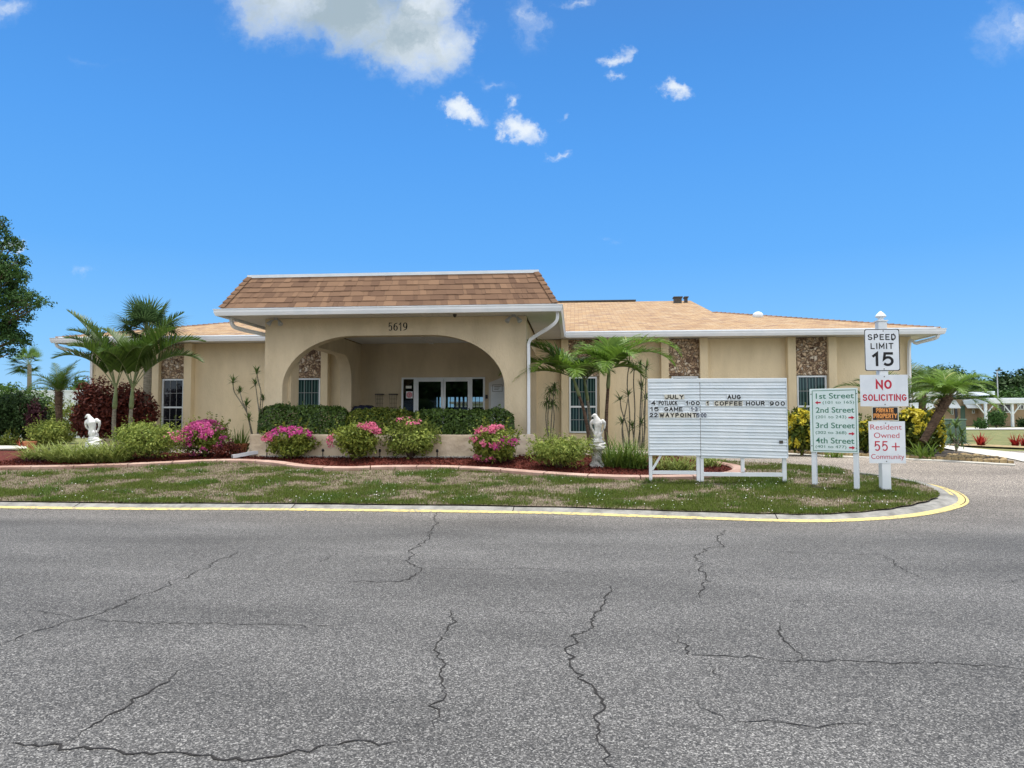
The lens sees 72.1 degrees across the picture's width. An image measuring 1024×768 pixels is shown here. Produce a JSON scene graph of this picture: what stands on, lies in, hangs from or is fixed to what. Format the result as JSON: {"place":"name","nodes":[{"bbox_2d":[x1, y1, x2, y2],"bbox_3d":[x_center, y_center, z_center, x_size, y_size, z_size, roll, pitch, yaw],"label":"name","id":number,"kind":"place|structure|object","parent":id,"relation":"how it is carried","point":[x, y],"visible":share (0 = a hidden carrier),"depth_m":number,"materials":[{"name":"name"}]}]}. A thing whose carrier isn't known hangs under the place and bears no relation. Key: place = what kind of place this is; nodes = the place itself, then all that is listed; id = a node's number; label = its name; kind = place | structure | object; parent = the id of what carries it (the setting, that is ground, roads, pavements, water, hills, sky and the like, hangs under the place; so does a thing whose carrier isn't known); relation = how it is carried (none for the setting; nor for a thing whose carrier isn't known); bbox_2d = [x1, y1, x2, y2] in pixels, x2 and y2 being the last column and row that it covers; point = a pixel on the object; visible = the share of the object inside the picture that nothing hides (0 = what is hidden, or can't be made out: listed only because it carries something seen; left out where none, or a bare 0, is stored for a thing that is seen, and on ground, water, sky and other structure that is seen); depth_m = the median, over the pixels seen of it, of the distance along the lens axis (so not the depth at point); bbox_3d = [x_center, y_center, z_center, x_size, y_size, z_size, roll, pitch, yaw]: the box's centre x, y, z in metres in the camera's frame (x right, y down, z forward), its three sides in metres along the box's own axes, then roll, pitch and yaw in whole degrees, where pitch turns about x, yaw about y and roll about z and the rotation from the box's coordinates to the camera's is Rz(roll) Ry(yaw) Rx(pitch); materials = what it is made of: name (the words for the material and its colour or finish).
{"place":"outdoors","nodes":[
{"label":"outdoors","id":0,"kind":"place"},
{"bbox_2d":[0,454,939,513],"bbox_3d":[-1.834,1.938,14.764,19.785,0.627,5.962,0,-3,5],"label":"grass","id":1,"kind":"structure","parent":0,"point":[90,492],"depth_m":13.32,"materials":[{"name":"green plant"}]},
{"bbox_2d":[0,451,731,477],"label":"mulch bed","id":2,"kind":"object","parent":1,"relation":"on","point":[7,455],"visible":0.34,"depth_m":16.68,"materials":[{"name":"brown wood"}]},
{"bbox_2d":[1,440,82,460],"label":"strap plant","id":3,"kind":"object","parent":2,"relation":"on","point":[28,454],"visible":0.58,"depth_m":17.31,"materials":[{"name":"green plant"}]},
{"bbox_2d":[32,438,112,462],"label":"strap plant","id":4,"kind":"object","parent":2,"relation":"on","point":[62,456],"visible":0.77,"depth_m":16.93,"materials":[{"name":"green plant"}]},
{"bbox_2d":[53,436,144,462],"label":"strap plant","id":5,"kind":"object","parent":2,"relation":"on","point":[110,454],"visible":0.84,"depth_m":16.88,"materials":[{"name":"green plant"}]},
{"bbox_2d":[50,309,166,447],"bbox_3d":[-11.093,-0.179,19.434,2.933,3.902,2.415,-3,-4,44],"label":"christmas palm","id":6,"kind":"object","parent":2,"relation":"on","point":[107,362],"visible":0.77,"depth_m":19.38,"materials":[{"name":"green plant"}]},
{"bbox_2d":[104,414,190,459],"bbox_3d":[-8.931,1.325,17.483,2.095,1.165,1.695,0,-3,5],"label":"green shrub","id":7,"kind":"object","parent":2,"relation":"on","point":[150,437],"visible":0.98,"depth_m":17.18,"materials":[{"name":"green plant"}]},
{"bbox_2d":[178,411,234,456],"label":"bougainvillea","id":8,"kind":"object","parent":2,"relation":"on","point":[203,435],"visible":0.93,"depth_m":17.58,"materials":[{"name":"pink plant"}]},
{"bbox_2d":[207,440,244,457],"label":"red groundcover","id":9,"kind":"object","parent":2,"relation":"on","point":[226,449],"visible":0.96,"depth_m":17.53,"materials":[{"name":"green plant"}]},
{"bbox_2d":[229,443,248,453],"bbox_3d":[-7.338,1.733,18.864,0.520,0.280,0.512,0,-3,5],"label":"pot","id":10,"kind":"object","parent":2,"relation":"on","point":[243,445],"visible":0.45,"depth_m":18.76,"materials":[{"name":"ceramic"}]},
{"bbox_2d":[223,425,249,451],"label":"agave","id":11,"kind":"object","parent":10,"relation":"in","point":[241,441],"visible":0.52,"depth_m":18.91,"materials":[{"name":"green plant"}]},
{"bbox_2d":[259,417,321,458],"bbox_3d":[-5.452,1.352,17.484,1.500,1.056,1.489,0,-3,5],"label":"bougainvillea","id":12,"kind":"object","parent":2,"relation":"on","point":[295,442],"visible":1,"depth_m":17.20,"materials":[{"name":"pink plant"}]},
{"bbox_2d":[326,413,387,459],"bbox_3d":[-3.777,1.282,17.106,1.450,1.195,1.406,-2,-3,34],"label":"bougainvillea","id":13,"kind":"object","parent":2,"relation":"on","point":[355,439],"visible":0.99,"depth_m":16.76,"materials":[{"name":"green plant"}]},
{"bbox_2d":[382,409,441,458],"bbox_3d":[-2.473,1.228,17.322,1.611,1.268,1.521,0,-3,5],"label":"bougainvillea","id":14,"kind":"object","parent":2,"relation":"on","point":[417,437],"visible":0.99,"depth_m":17.09,"materials":[{"name":"green plant"}]},
{"bbox_2d":[467,416,522,463],"bbox_3d":[-0.389,1.312,16.442,1.287,1.137,1.462,0,-3,5],"label":"bougainvillea","id":15,"kind":"object","parent":2,"relation":"on","point":[490,441],"visible":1,"depth_m":16.10,"materials":[{"name":"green plant"}]},
{"bbox_2d":[540,382,562,439],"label":"dragon tree","id":16,"kind":"object","parent":2,"relation":"on","point":[551,402],"visible":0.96,"depth_m":21.48,"materials":[{"name":"green plant"}]},
{"bbox_2d":[498,338,613,446],"bbox_3d":[1.102,0.218,18.817,3.267,2.989,2.193,0,-3,5],"label":"feather palm","id":17,"kind":"object","parent":2,"relation":"on","point":[559,361],"visible":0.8,"depth_m":18.70,"materials":[{"name":"green plant"}]},
{"bbox_2d":[523,420,598,468],"bbox_3d":[1.092,1.360,15.744,1.668,1.101,1.335,0,-3,5],"label":"round shrub","id":18,"kind":"object","parent":2,"relation":"on","point":[562,451],"visible":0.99,"depth_m":15.47,"materials":[{"name":"green plant"}]},
{"bbox_2d":[568,356,617,440],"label":"feather palm","id":19,"kind":"object","parent":2,"relation":"on","point":[588,374],"visible":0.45,"depth_m":19.13,"materials":[{"name":"green plant"}]},
{"bbox_2d":[590,447,603,466],"bbox_3d":[1.913,1.673,15.896,0.330,0.509,0.330,0,-3,5],"label":"pedestal","id":20,"kind":"object","parent":2,"relation":"on","point":[596,458],"visible":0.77,"depth_m":15.79,"materials":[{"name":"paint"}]},
{"bbox_2d":[589,414,605,447],"bbox_3d":[1.941,1.054,15.925,0.388,0.771,0.328,-1,-3,10],"label":"eagle statue","id":21,"kind":"object","parent":20,"relation":"on","point":[596,421],"visible":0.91,"depth_m":15.85,"materials":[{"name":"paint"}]},
{"bbox_2d":[587,432,644,467],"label":"strap plant","id":22,"kind":"object","parent":2,"relation":"on","point":[608,460],"visible":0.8,"depth_m":15.66,"materials":[{"name":"green plant"}]},
{"bbox_2d":[568,334,682,446],"bbox_3d":[3.037,0.150,18.887,3.098,3.142,2.157,0,-3,5],"label":"feather palm","id":23,"kind":"object","parent":2,"relation":"on","point":[610,351],"visible":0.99,"depth_m":18.95,"materials":[{"name":"green plant"}]},
{"bbox_2d":[609,436,658,468],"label":"strap plant","id":24,"kind":"object","parent":2,"relation":"on","point":[643,461],"visible":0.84,"depth_m":15.46,"materials":[{"name":"green plant"}]},
{"bbox_2d":[614,356,653,447],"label":"dragon tree","id":25,"kind":"object","parent":2,"relation":"on","point":[640,442],"visible":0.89,"depth_m":19.32,"materials":[{"name":"green plant"}]},
{"bbox_2d":[638,456,690,470],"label":"strap plant","id":26,"kind":"object","parent":2,"relation":"on","point":[667,466],"visible":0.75,"depth_m":15.27,"materials":[{"name":"green plant"}]},
{"bbox_2d":[668,456,695,470],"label":"strap plant","id":27,"kind":"object","parent":2,"relation":"on","point":[687,465],"visible":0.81,"depth_m":15.09,"materials":[{"name":"green plant"}]},
{"bbox_2d":[693,458,725,466],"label":"strap plant","id":28,"kind":"object","parent":2,"relation":"on","point":[711,462],"visible":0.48,"depth_m":15.65,"materials":[{"name":"green plant"}]},
{"bbox_3d":[-10.730,1.689,18.064,0.400,0.310,0.400,0,-3,5],"label":"pedestal","id":29,"kind":"object","parent":2,"relation":"on","visible":0},
{"bbox_2d":[84,414,101,443],"bbox_3d":[-10.776,1.166,18.084,0.408,0.809,0.346,-7,-2,-7],"label":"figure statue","id":30,"kind":"object","parent":29,"relation":"on","point":[90,422],"visible":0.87,"depth_m":18.02,"materials":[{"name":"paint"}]},
{"bbox_2d":[0,459,745,479],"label":"bed edging","id":31,"kind":"object","parent":1,"relation":"on","point":[735,467],"visible":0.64,"depth_m":15.74,"materials":[{"name":"white concrete"}]},
{"bbox_2d":[22,462,895,510],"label":"clover flowers","id":32,"kind":"object","parent":1,"relation":"on","point":[495,495],"visible":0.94,"depth_m":13.11,"materials":[{"name":"white plant"}]},
{"bbox_2d":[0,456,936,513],"bbox_3d":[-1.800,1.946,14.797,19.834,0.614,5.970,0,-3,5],"label":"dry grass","id":33,"kind":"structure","parent":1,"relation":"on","point":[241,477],"depth_m":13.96,"materials":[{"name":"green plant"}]},
{"bbox_2d":[648,378,787,481],"bbox_3d":[4.117,0.950,14.131,2.732,2.122,0.115,0,-3,5],"label":"letter board","id":34,"kind":"object","parent":1,"relation":"on","point":[742,418],"visible":0.98,"depth_m":14.10,"materials":[{"name":"plastic"}]},
{"bbox_2d":[809,388,859,488],"bbox_3d":[6.210,1.095,13.544,0.868,2.016,0.124,-2,-4,40],"label":"street directory","id":35,"kind":"object","parent":1,"relation":"on","point":[834,428],"visible":0.99,"depth_m":13.51,"materials":[{"name":"white paint"}]},
{"bbox_2d":[860,311,908,490],"bbox_3d":[7.011,0.349,13.329,0.865,3.481,0.196,0,-3,5],"label":"sign post","id":36,"kind":"object","parent":1,"relation":"on","point":[882,390],"visible":1,"depth_m":13.24,"materials":[{"name":"white metal"}]},
{"bbox_2d":[0,447,1023,767],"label":"road","id":37,"kind":"structure","parent":0,"point":[364,665],"depth_m":5.17,"materials":[{"name":"grey asphalt"}]},
{"bbox_2d":[0,428,22,445],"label":"yellow shrub","id":38,"kind":"object","parent":37,"relation":"on","point":[6,441],"visible":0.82,"depth_m":22.87,"materials":[{"name":"green plant"}]},
{"bbox_2d":[22,395,48,439],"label":"dark shrub","id":39,"kind":"object","parent":37,"relation":"on","point":[34,411],"visible":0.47,"depth_m":23.90,"materials":[{"name":"purple plant"}]},
{"bbox_2d":[22,413,80,448],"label":"mixed shrub","id":40,"kind":"object","parent":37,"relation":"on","point":[49,431],"visible":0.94,"depth_m":22.55,"materials":[{"name":"green plant"}]},
{"bbox_2d":[69,375,128,440],"bbox_3d":[-13.405,0.887,22.743,1.930,2.354,1.411,0,-3,5],"label":"red croton","id":41,"kind":"object","parent":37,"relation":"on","point":[94,402],"visible":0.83,"depth_m":22.47,"materials":[{"name":"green plant"}]},
{"bbox_2d":[3,552,236,642],"bbox_3d":[-3.387,1.934,6.720,0.219,0.001,3.595,0,-3,5],"label":"road crack","id":42,"kind":"object","parent":37,"relation":"on","point":[119,605],"visible":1,"depth_m":6.04,"materials":[{"name":"grey asphalt"}]},
{"bbox_2d":[63,670,177,742],"bbox_3d":[-2.154,1.797,3.992,0.064,0.001,1.065,0,-3,7],"label":"road crack","id":43,"kind":"object","parent":37,"relation":"on","point":[131,699],"visible":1,"depth_m":3.97,"materials":[{"name":"grey asphalt"}]},
{"bbox_2d":[116,379,160,442],"bbox_3d":[-12.579,0.954,23.371,1.833,2.283,1.393,0,-3,5],"label":"red croton","id":44,"kind":"object","parent":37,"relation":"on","point":[140,406],"visible":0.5,"depth_m":23.16,"materials":[{"name":"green plant"}]},
{"bbox_2d":[83,312,205,423],"bbox_3d":[-10.292,-0.151,19.730,2.713,3.882,2.693,2,-4,-39],"label":"christmas palm","id":45,"kind":"object","parent":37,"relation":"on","point":[135,360],"visible":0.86,"depth_m":19.55,"materials":[{"name":"green plant"}]},
{"bbox_2d":[105,294,193,423],"bbox_3d":[-12.105,-0.488,23.374,2.823,5.308,2.665,0,-3,5],"label":"cabbage palm","id":46,"kind":"object","parent":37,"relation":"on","point":[144,313],"visible":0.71,"depth_m":23.27,"materials":[{"name":"green plant"}]},
{"bbox_2d":[1,739,415,760],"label":"road crack","id":47,"kind":"object","parent":37,"relation":"on","point":[123,752],"visible":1,"depth_m":3.40,"materials":[{"name":"grey asphalt"}]},
{"bbox_2d":[229,366,264,433],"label":"dragon tree","id":48,"kind":"object","parent":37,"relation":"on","point":[245,406],"visible":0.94,"depth_m":19.00,"materials":[{"name":"green plant"}]},
{"bbox_2d":[428,607,456,726],"bbox_3d":[-0.462,1.839,4.817,0.163,0.001,2.358,0,-3,-4],"label":"road crack","id":49,"kind":"object","parent":37,"relation":"on","point":[442,679],"visible":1,"depth_m":4.48,"materials":[{"name":"grey asphalt"}]},
{"bbox_2d":[0,472,957,518],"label":"kerb","id":50,"kind":"structure","parent":37,"relation":"on","point":[944,498],"depth_m":12.17,"materials":[{"name":"concrete"}]},
{"bbox_2d":[0,483,968,521],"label":"yellow edge line","id":51,"kind":"object","parent":37,"relation":"on","point":[961,500],"visible":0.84,"depth_m":11.91,"materials":[{"name":"paint"}]},
{"bbox_2d":[564,585,613,767],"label":"road crack","id":52,"kind":"object","parent":37,"relation":"on","point":[603,709],"visible":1,"depth_m":4.27,"materials":[{"name":"grey asphalt"}]},
{"bbox_2d":[691,696,893,726],"bbox_3d":[1.486,1.785,3.744,1.074,0.001,0.256,-1,-3,22],"label":"road crack","id":53,"kind":"object","parent":37,"relation":"on","point":[788,722],"visible":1,"depth_m":3.70,"materials":[{"name":"grey asphalt"}]},
{"bbox_2d":[677,635,1021,668],"bbox_3d":[2.208,1.831,4.660,2.206,0.001,0.440,-1,-3,18],"label":"road crack","id":54,"kind":"object","parent":37,"relation":"on","point":[851,660],"visible":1,"depth_m":4.64,"materials":[{"name":"grey asphalt"}]},
{"bbox_2d":[790,448,1007,462],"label":"side bed mulch","id":55,"kind":"object","parent":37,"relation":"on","point":[944,453],"visible":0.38,"depth_m":19.50,"materials":[{"name":"brown wood"}]},
{"bbox_2d":[787,402,810,455],"bbox_3d":[7.814,1.228,18.975,1.186,1.448,1.011,0,-3,5],"label":"yellow croton","id":56,"kind":"object","parent":55,"relation":"on","point":[799,429],"visible":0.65,"depth_m":18.70,"materials":[{"name":"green plant"}]},
{"bbox_2d":[858,413,871,453],"bbox_3d":[9.748,1.385,19.375,0.815,1.175,0.866,0,-3,5],"label":"yellow croton","id":57,"kind":"object","parent":55,"relation":"on","point":[863,436],"visible":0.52,"depth_m":19.21,"materials":[{"name":"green plant"}]},
{"bbox_2d":[833,371,954,414],"bbox_3d":[11.291,0.701,20.853,3.022,2.393,2.816,2,-4,-36],"label":"broad palm","id":58,"kind":"object","parent":55,"relation":"on","point":[914,387],"visible":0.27,"depth_m":20.77,"materials":[{"name":"green plant"}]},
{"bbox_2d":[899,404,934,453],"bbox_3d":[11.004,1.237,19.359,1.149,1.468,1.099,2,-4,-35],"label":"yellow croton","id":59,"kind":"object","parent":55,"relation":"on","point":[915,420],"visible":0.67,"depth_m":19.08,"materials":[{"name":"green plant"}]},
{"bbox_2d":[906,439,943,458],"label":"spider lily","id":60,"kind":"object","parent":55,"relation":"on","point":[930,453],"visible":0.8,"depth_m":17.25,"materials":[{"name":"green plant"}]},
{"bbox_2d":[925,406,950,452],"bbox_3d":[11.718,1.278,19.550,0.861,1.405,0.826,-3,-4,43],"label":"yellow croton","id":61,"kind":"object","parent":55,"relation":"on","point":[938,434],"visible":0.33,"depth_m":19.36,"materials":[{"name":"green plant"}]},
{"bbox_2d":[911,368,1002,443],"bbox_3d":[11.286,0.537,17.997,2.219,1.983,1.771,0,-3,5],"label":"leaning palm","id":62,"kind":"object","parent":55,"relation":"on","point":[947,388],"visible":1,"depth_m":17.98,"materials":[{"name":"green plant"}]},
{"bbox_2d":[943,416,972,451],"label":"dragon tree","id":63,"kind":"object","parent":55,"relation":"on","point":[952,436],"visible":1,"depth_m":16.89,"materials":[{"name":"green plant"}]},
{"bbox_2d":[946,453,1007,460],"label":"bed gravel","id":64,"kind":"structure","parent":55,"relation":"on","point":[975,455],"depth_m":17.65,"materials":[{"name":"beige gravel"}]},
{"bbox_2d":[788,450,1013,463],"bbox_3d":[9.261,1.899,18.619,1.008,0.176,6.652,2,-4,-35],"label":"paver edging","id":65,"kind":"object","parent":37,"relation":"on","point":[942,458],"visible":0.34,"depth_m":16.96,"materials":[{"name":"brick"}]},
{"bbox_2d":[788,453,1014,465],"bbox_3d":[9.085,1.934,18.500,1.163,0.100,6.917,2,-4,-35],"label":"drive gutter","id":66,"kind":"object","parent":37,"relation":"on","point":[987,463],"visible":0.54,"depth_m":16.67,"materials":[{"name":"concrete"}]},
{"bbox_2d":[0,0,1023,406],"label":"sky","id":67,"kind":"structure","parent":0,"point":[848,160],"materials":[{"name":"blue"}]},
{"bbox_2d":[20,426,1023,450],"bbox_3d":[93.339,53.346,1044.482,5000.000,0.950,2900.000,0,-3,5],"label":"ground","id":68,"kind":"structure","parent":0,"point":[998,436],"depth_m":34.57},
{"bbox_2d":[3,345,42,388],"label":"fan palm","id":69,"kind":"object","parent":68,"relation":"on","point":[32,353],"visible":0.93,"depth_m":64.52,"materials":[{"name":"green plant"}]},
{"bbox_2d":[0,386,55,440],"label":"dark shrub","id":70,"kind":"object","parent":68,"relation":"on","point":[13,411],"visible":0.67,"depth_m":24.21,"materials":[{"name":"green plant"}]},
{"bbox_2d":[0,215,57,358],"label":"oak tree","id":71,"kind":"object","parent":68,"relation":"on","point":[12,290],"visible":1,"depth_m":24.37,"materials":[{"name":"green plant"}]},
{"bbox_2d":[0,381,64,442],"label":"green bush","id":72,"kind":"object","parent":68,"relation":"on","point":[8,389],"visible":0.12,"depth_m":28.80,"materials":[{"name":"green plant"}]},
{"bbox_2d":[0,390,83,437],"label":"white fence","id":73,"kind":"object","parent":68,"relation":"on","point":[67,394],"visible":0.1,"depth_m":35.12,"materials":[{"name":"paint"}]},
{"bbox_2d":[24,359,91,425],"bbox_3d":[-15.088,0.486,23.415,1.929,2.699,1.882,2,-4,-36],"label":"pygmy date palm","id":74,"kind":"object","parent":68,"relation":"on","point":[58,381],"visible":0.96,"depth_m":23.35,"materials":[{"name":"green plant"}]},
{"bbox_2d":[45,395,78,427],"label":"light bush","id":75,"kind":"object","parent":68,"relation":"on","point":[66,412],"visible":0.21,"depth_m":28.47,"materials":[{"name":"green plant"}]},
{"bbox_2d":[249,434,535,457],"bbox_3d":[-2.994,1.637,17.983,7.275,0.724,1.150,0,-3,5],"label":"planter","id":76,"kind":"object","parent":68,"relation":"on","point":[451,446],"visible":0.41,"depth_m":17.51,"materials":[{"name":"paint"}]},
{"bbox_2d":[257,401,349,433],"bbox_3d":[-5.406,0.924,18.282,2.483,0.991,0.905,0,-3,5],"label":"hedge","id":77,"kind":"object","parent":76,"relation":"on","point":[277,410],"visible":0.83,"depth_m":18.05,"materials":[{"name":"green plant"}]},
{"bbox_2d":[345,406,414,433],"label":"hedge","id":78,"kind":"object","parent":76,"relation":"on","point":[385,414],"visible":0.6,"depth_m":17.89,"materials":[{"name":"green plant"}]},
{"bbox_2d":[412,404,514,434],"bbox_3d":[-1.271,0.968,17.958,2.724,0.923,0.914,0,-3,5],"label":"hedge","id":79,"kind":"object","parent":76,"relation":"on","point":[454,423],"visible":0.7,"depth_m":17.72,"materials":[{"name":"green plant"}]},
{"bbox_2d":[49,270,946,449],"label":"clubhouse","id":80,"kind":"structure","parent":68,"relation":"on","point":[417,341],"depth_m":23.51,"materials":[{"name":"paint"}]},
{"bbox_2d":[161,379,182,431],"bbox_3d":[-12.086,0.769,25.104,0.812,1.890,0.105,0,-3,5],"label":"window","id":81,"kind":"structure","parent":80,"relation":"in","point":[172,389],"depth_m":25.12,"materials":[{"name":"white glass"}]},
{"bbox_2d":[298,378,320,428],"bbox_3d":[-7.149,0.747,24.664,0.888,1.890,0.105,0,-3,5],"label":"window","id":82,"kind":"structure","parent":80,"relation":"in","point":[309,388],"depth_m":24.69,"materials":[{"name":"glass"}]},
{"bbox_2d":[416,379,442,422],"bbox_3d":[-2.959,0.983,25.254,0.974,2.316,0.102,0,-3,5],"label":"door","id":83,"kind":"structure","parent":80,"relation":"in","point":[417,380],"depth_m":25.31,"materials":[{"name":"white paint"}]},
{"bbox_2d":[443,379,469,428],"bbox_3d":[-1.983,0.979,25.167,0.956,2.316,0.102,0,-3,5],"label":"door","id":84,"kind":"structure","parent":80,"relation":"in","point":[444,380],"depth_m":25.23,"materials":[{"name":"white paint"}]},
{"bbox_2d":[489,377,503,407],"bbox_3d":[-0.540,0.984,25.114,0.585,2.540,0.029,0,-3,5],"label":"door frame","id":85,"kind":"structure","parent":80,"relation":"in","point":[499,382],"depth_m":25.15,"materials":[{"name":"beige paint"}]},
{"bbox_2d":[491,385,504,420],"bbox_3d":[-0.403,1.086,25.065,0.705,2.131,0.030,0,-3,5],"label":"service door","id":86,"kind":"structure","parent":80,"relation":"in","point":[497,392],"depth_m":25.10,"materials":[{"name":"white paint"}]},
{"bbox_2d":[569,377,596,432],"bbox_3d":[2.405,0.704,23.813,0.935,1.890,0.105,0,-3,5],"label":"window","id":87,"kind":"structure","parent":80,"relation":"in","point":[576,418],"depth_m":23.82,"materials":[{"name":"glass"}]},
{"bbox_2d":[796,376,826,410],"bbox_3d":[9.861,0.671,23.148,0.944,1.890,0.105,0,-3,5],"label":"window","id":88,"kind":"structure","parent":80,"relation":"in","point":[804,383],"depth_m":23.19,"materials":[{"name":"glass"}]},
{"bbox_2d":[911,359,980,409],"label":"broad palm","id":89,"kind":"object","parent":68,"relation":"on","point":[917,371],"visible":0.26,"depth_m":32.26,"materials":[{"name":"green plant"}]},
{"bbox_2d":[912,391,994,425],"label":"bungalow","id":90,"kind":"object","parent":68,"relation":"on","point":[961,409],"visible":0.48,"depth_m":70.17,"materials":[{"name":"white paint"}]},
{"bbox_2d":[941,419,968,445],"bbox_3d":[16.511,1.873,26.965,1.380,1.072,1.200,0,-3,5],"label":"utility box","id":91,"kind":"object","parent":68,"relation":"on","point":[962,423],"visible":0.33,"depth_m":26.45,"materials":[{"name":"metal"}]},
{"bbox_2d":[947,367,986,389],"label":"background tree","id":92,"kind":"object","parent":68,"relation":"on","point":[977,378],"visible":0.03,"depth_m":104.55,"materials":[{"name":"green plant"}]},
{"bbox_2d":[964,399,1023,426],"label":"carport","id":93,"kind":"object","parent":68,"relation":"on","point":[1011,402],"visible":0.81,"depth_m":62.50,"materials":[{"name":"white paint"}]},
{"bbox_2d":[970,398,1023,425],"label":"bungalow","id":94,"kind":"object","parent":68,"relation":"on","point":[1019,412],"visible":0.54,"depth_m":67.92,"materials":[{"name":"white paint"}]},
{"bbox_2d":[979,385,1023,397],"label":"background tree","id":95,"kind":"object","parent":68,"relation":"on","point":[1009,394],"visible":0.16,"depth_m":91.61,"materials":[{"name":"green plant"}]},
{"bbox_2d":[980,367,1023,394],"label":"background tree","id":96,"kind":"object","parent":68,"relation":"on","point":[1011,381],"visible":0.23,"depth_m":98.20,"materials":[{"name":"green plant"}]},
{"bbox_2d":[944,445,1023,460],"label":"sidewalk","id":97,"kind":"structure","parent":0,"point":[1014,455],"depth_m":20.29,"materials":[{"name":"concrete"}]},
{"bbox_2d":[966,427,1023,428],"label":"street","id":98,"kind":"structure","parent":0,"point":[1001,428],"depth_m":53.94,"materials":[{"name":"concrete"}]},
{"bbox_2d":[972,417,989,428],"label":"bush","id":99,"kind":"object","parent":98,"relation":"on","point":[981,424],"visible":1,"depth_m":52.86,"materials":[{"name":"green plant"}]},
{"bbox_2d":[986,408,1007,427],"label":"round bush","id":100,"kind":"object","parent":98,"relation":"on","point":[996,418],"visible":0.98,"depth_m":56.44,"materials":[{"name":"green plant"}]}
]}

